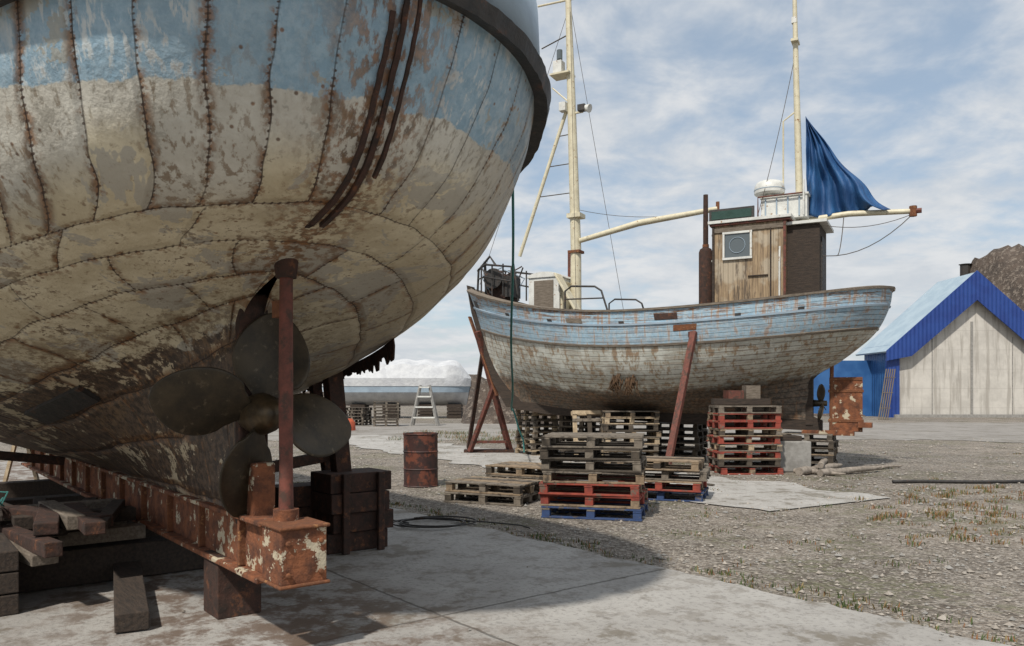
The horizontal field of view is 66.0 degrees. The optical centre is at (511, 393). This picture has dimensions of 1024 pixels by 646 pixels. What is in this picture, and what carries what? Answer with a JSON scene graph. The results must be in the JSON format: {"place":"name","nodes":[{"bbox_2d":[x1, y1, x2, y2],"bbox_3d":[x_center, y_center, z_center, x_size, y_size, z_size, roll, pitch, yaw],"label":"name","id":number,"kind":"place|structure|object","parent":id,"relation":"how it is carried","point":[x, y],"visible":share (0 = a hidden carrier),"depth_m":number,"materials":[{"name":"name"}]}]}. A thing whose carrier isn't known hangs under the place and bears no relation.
{"place":"outdoors","nodes":[
{"label":"outdoors","id":0,"kind":"place"},
{"bbox_2d":[298,391,445,405],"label":"rock ridge","id":1,"kind":"object","parent":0,"point":[375,405],"depth_m":96.68,"materials":[{"name":"grey stone"}]},
{"bbox_2d":[0,461,1010,645],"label":"slipway pavement","id":2,"kind":"structure","parent":0,"point":[449,586],"depth_m":5.54,"materials":[{"name":"concrete"}]},
{"bbox_2d":[2,445,38,481],"bbox_3d":[-7.600,1.073,12.200,0.800,0.966,0.100,0,0,0],"label":"saw horse","id":3,"kind":"object","parent":2,"relation":"on","point":[9,466],"visible":0.11,"depth_m":12.18},
{"bbox_2d":[0,0,550,632],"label":"fishing boat","id":4,"kind":"object","parent":2,"relation":"on","point":[230,230],"visible":1,"depth_m":4.51,"materials":[{"name":"paint"}]},
{"bbox_2d":[0,491,7,506],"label":"fishing net heap","id":5,"kind":"object","parent":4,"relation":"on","point":[2,499],"visible":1,"depth_m":6.49,"materials":[{"name":"teal fabric"}]},
{"bbox_2d":[510,191,524,451],"bbox_3d":[0.145,-0.102,12.433,0.349,3.112,14.271,0,0,0],"label":"mooring rope","id":6,"kind":"object","parent":4,"relation":"attached to","point":[512,276],"visible":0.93,"depth_m":8.06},
{"bbox_2d":[393,516,529,528],"bbox_3d":[-0.945,1.485,9.109,2.366,0.057,0.787,0,0,22],"label":"cable coil","id":7,"kind":"object","parent":2,"relation":"on","point":[404,522],"visible":0.95,"depth_m":9.15,"materials":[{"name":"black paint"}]},
{"bbox_2d":[0,406,1023,645],"bbox_3d":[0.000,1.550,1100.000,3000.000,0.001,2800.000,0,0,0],"label":"ground","id":8,"kind":"structure","parent":0,"point":[961,597],"depth_m":8.98,"materials":[{"name":"stone"}]},
{"bbox_2d":[322,358,470,417],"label":"covered boat","id":9,"kind":"object","parent":8,"relation":"on","point":[402,380],"visible":0.79,"depth_m":48.59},
{"bbox_2d":[403,432,437,487],"bbox_3d":[-1.531,1.105,13.200,0.598,0.890,0.594,0,0,0],"label":"oil drum","id":10,"kind":"object","parent":8,"relation":"on","point":[420,451],"visible":1,"depth_m":12.96,"materials":[{"name":"metal"}]},
{"bbox_2d":[444,476,542,506],"bbox_3d":[-0.271,1.402,11.362,1.241,0.288,0.849,0,0,26],"label":"pallet stack","id":11,"kind":"object","parent":8,"relation":"on","point":[520,492],"visible":0.92,"depth_m":11.21,"materials":[{"name":"grey wood"}]},
{"bbox_2d":[461,380,558,423],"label":"rock mound","id":12,"kind":"object","parent":8,"relation":"on","point":[492,418],"visible":0.2,"depth_m":40.60,"materials":[{"name":"grey stone"}]},
{"bbox_2d":[485,461,575,486],"bbox_3d":[0.325,1.329,12.278,1.281,0.434,0.807,0,0,30],"label":"pallet stack","id":13,"kind":"object","parent":8,"relation":"on","point":[522,470],"visible":0.31,"depth_m":12.21,"materials":[{"name":"brown wood"}]},
{"bbox_2d":[515,409,572,455],"bbox_3d":[0.840,0.964,20.200,1.264,1.164,1.067,0,0,-26],"label":"pallet stack","id":14,"kind":"object","parent":8,"relation":"on","point":[532,445],"visible":0.56,"depth_m":19.92,"materials":[{"name":"brown wood"}]},
{"bbox_2d":[558,415,617,454],"bbox_3d":[1.901,0.964,19.599,1.259,1.164,0.951,0,0,28],"label":"pallet stack","id":15,"kind":"object","parent":8,"relation":"on","point":[581,426],"visible":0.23,"depth_m":19.46,"materials":[{"name":"brown wood"}]},
{"bbox_2d":[538,432,648,521],"bbox_3d":[1.075,1.037,10.161,1.324,1.018,1.060,0,0,13],"label":"pallet stack","id":16,"kind":"object","parent":8,"relation":"on","point":[604,487],"visible":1,"depth_m":9.81,"materials":[{"name":"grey wood"}]},
{"bbox_2d":[599,410,660,463],"bbox_3d":[2.620,0.964,17.611,1.276,1.164,0.952,0,0,0],"label":"pallet stack","id":17,"kind":"object","parent":8,"relation":"on","point":[653,436],"visible":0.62,"depth_m":17.19,"materials":[{"name":"brown wood"}]},
{"bbox_2d":[446,374,864,415],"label":"rock outcrop","id":18,"kind":"object","parent":8,"relation":"on","point":[473,384],"visible":0.01,"depth_m":57.28,"materials":[{"name":"grey stone"}]},
{"bbox_2d":[293,429,1023,643],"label":"weeds","id":19,"kind":"object","parent":8,"relation":"on","point":[969,504],"visible":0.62,"depth_m":9.38,"materials":[{"name":"green plant"}]},
{"bbox_2d":[646,422,707,459],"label":"pallet stack","id":20,"kind":"object","parent":8,"relation":"on","point":[699,436],"visible":0.47,"depth_m":17.93,"materials":[{"name":"grey wood"}]},
{"bbox_2d":[706,385,783,474],"bbox_3d":[4.553,0.693,15.459,1.272,1.706,0.956,0,0,0],"label":"pallet stack","id":21,"kind":"object","parent":8,"relation":"on","point":[745,400],"visible":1,"depth_m":15.38,"materials":[{"name":"brown wood"}]},
{"bbox_2d":[773,435,810,471],"bbox_3d":[5.550,1.190,15.750,0.650,0.700,0.600,0,0,0],"label":"concrete block","id":22,"kind":"object","parent":8,"relation":"on","point":[796,452],"depth_m":15.45,"materials":[{"name":"grey concrete"}]},
{"bbox_2d":[782,432,838,466],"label":"pallet stack","id":23,"kind":"object","parent":8,"relation":"on","point":[832,446],"visible":0.38,"depth_m":16.05,"materials":[{"name":"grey wood"}]},
{"bbox_2d":[793,458,901,476],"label":"driftwood logs","id":24,"kind":"object","parent":8,"relation":"on","point":[821,468],"visible":0.99,"depth_m":15.07,"materials":[{"name":"beige wood"}]},
{"bbox_2d":[878,369,895,419],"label":"leaning rack","id":25,"kind":"object","parent":8,"relation":"on","point":[886,378],"visible":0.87,"depth_m":46.28,"materials":[{"name":"grey metal"}]},
{"bbox_2d":[892,480,1023,483],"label":"long metal pipes","id":26,"kind":"object","parent":8,"relation":"on","point":[959,481],"visible":0.99,"depth_m":13.53,"materials":[{"name":"metal"}]},
{"bbox_2d":[349,435,890,510],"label":"concrete path","id":27,"kind":"structure","parent":0,"point":[782,494],"depth_m":12.72,"materials":[{"name":"grey concrete"}]},
{"bbox_2d":[464,331,513,452],"bbox_3d":[-0.604,-0.015,20.643,1.308,3.110,2.218,0,0,0],"label":"bow stand","id":28,"kind":"object","parent":27,"relation":"on","point":[472,441],"visible":0.82,"depth_m":20.32,"materials":[{"name":"brown metal"}]},
{"bbox_2d":[467,0,921,435],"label":"fishing cutter","id":29,"kind":"object","parent":28,"relation":"on","point":[775,320],"visible":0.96,"depth_m":16.25,"materials":[{"name":"paint"}]},
{"bbox_2d":[571,410,603,454],"bbox_3d":[1.763,0.956,17.831,0.811,1.142,0.374,0,0,-8],"label":"leaning pallet","id":30,"kind":"object","parent":27,"relation":"on","point":[589,420],"visible":0.34,"depth_m":17.83,"materials":[{"name":"brown wood"}]},
{"bbox_2d":[617,455,710,501],"bbox_3d":[2.264,1.256,11.724,1.302,0.580,0.911,0,0,18],"label":"pallet stack","id":31,"kind":"object","parent":27,"relation":"on","point":[662,487],"visible":0.63,"depth_m":11.43,"materials":[{"name":"grey wood"}]},
{"bbox_2d":[666,331,696,475],"bbox_3d":[3.123,0.151,15.203,0.538,2.798,1.565,0,0,28],"label":"hull prop","id":32,"kind":"object","parent":27,"relation":"on","point":[677,415],"visible":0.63,"depth_m":15.24,"materials":[{"name":"brown metal"}]},
{"bbox_2d":[268,422,1023,442],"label":"road","id":33,"kind":"structure","parent":0,"point":[1013,432],"depth_m":31.96,"materials":[{"name":"grey asphalt"}]},
{"bbox_2d":[347,414,355,430],"bbox_3d":[-6.900,1.200,33.000,0.700,0.700,0.700,0,0,0],"label":"orange buoy","id":34,"kind":"object","parent":33,"relation":"on","point":[352,421],"visible":0.41,"depth_m":32.84,"materials":[{"name":"paint"}]},
{"bbox_2d":[346,407,372,425],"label":"pallet stack","id":35,"kind":"object","parent":33,"relation":"on","point":[361,419],"visible":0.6,"depth_m":38.28,"materials":[{"name":"grey wood"}]},
{"bbox_2d":[373,401,399,425],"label":"pallet stack","id":36,"kind":"object","parent":33,"relation":"on","point":[386,410],"visible":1,"depth_m":37.07,"materials":[{"name":"grey wood"}]},
{"bbox_2d":[410,385,439,425],"bbox_3d":[-4.200,0.575,38.000,1.365,1.972,1.125,0,0,0],"label":"step ladder","id":37,"kind":"object","parent":33,"relation":"on","point":[414,413],"visible":0.9,"depth_m":37.70,"materials":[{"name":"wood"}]},
{"bbox_2d":[306,0,1023,390],"label":"sky","id":38,"kind":"structure","parent":0,"point":[922,101],"materials":[{"name":"blue"}]},
{"bbox_2d":[814,270,1023,417],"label":"warehouse","id":39,"kind":"structure","parent":0,"point":[951,348],"depth_m":51.00,"materials":[{"name":"metal"}]},
{"bbox_2d":[959,263,971,275],"bbox_3d":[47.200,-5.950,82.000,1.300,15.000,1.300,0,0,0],"label":"vent pipe","id":40,"kind":"object","parent":39,"relation":"part of","point":[965,268],"visible":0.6,"depth_m":81.63,"materials":[{"name":"grey metal"}]},
{"bbox_2d":[970,244,1023,310],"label":"rocky hill","id":41,"kind":"structure","parent":0,"point":[1001,269],"depth_m":76.29,"materials":[{"name":"stone"}]}
]}

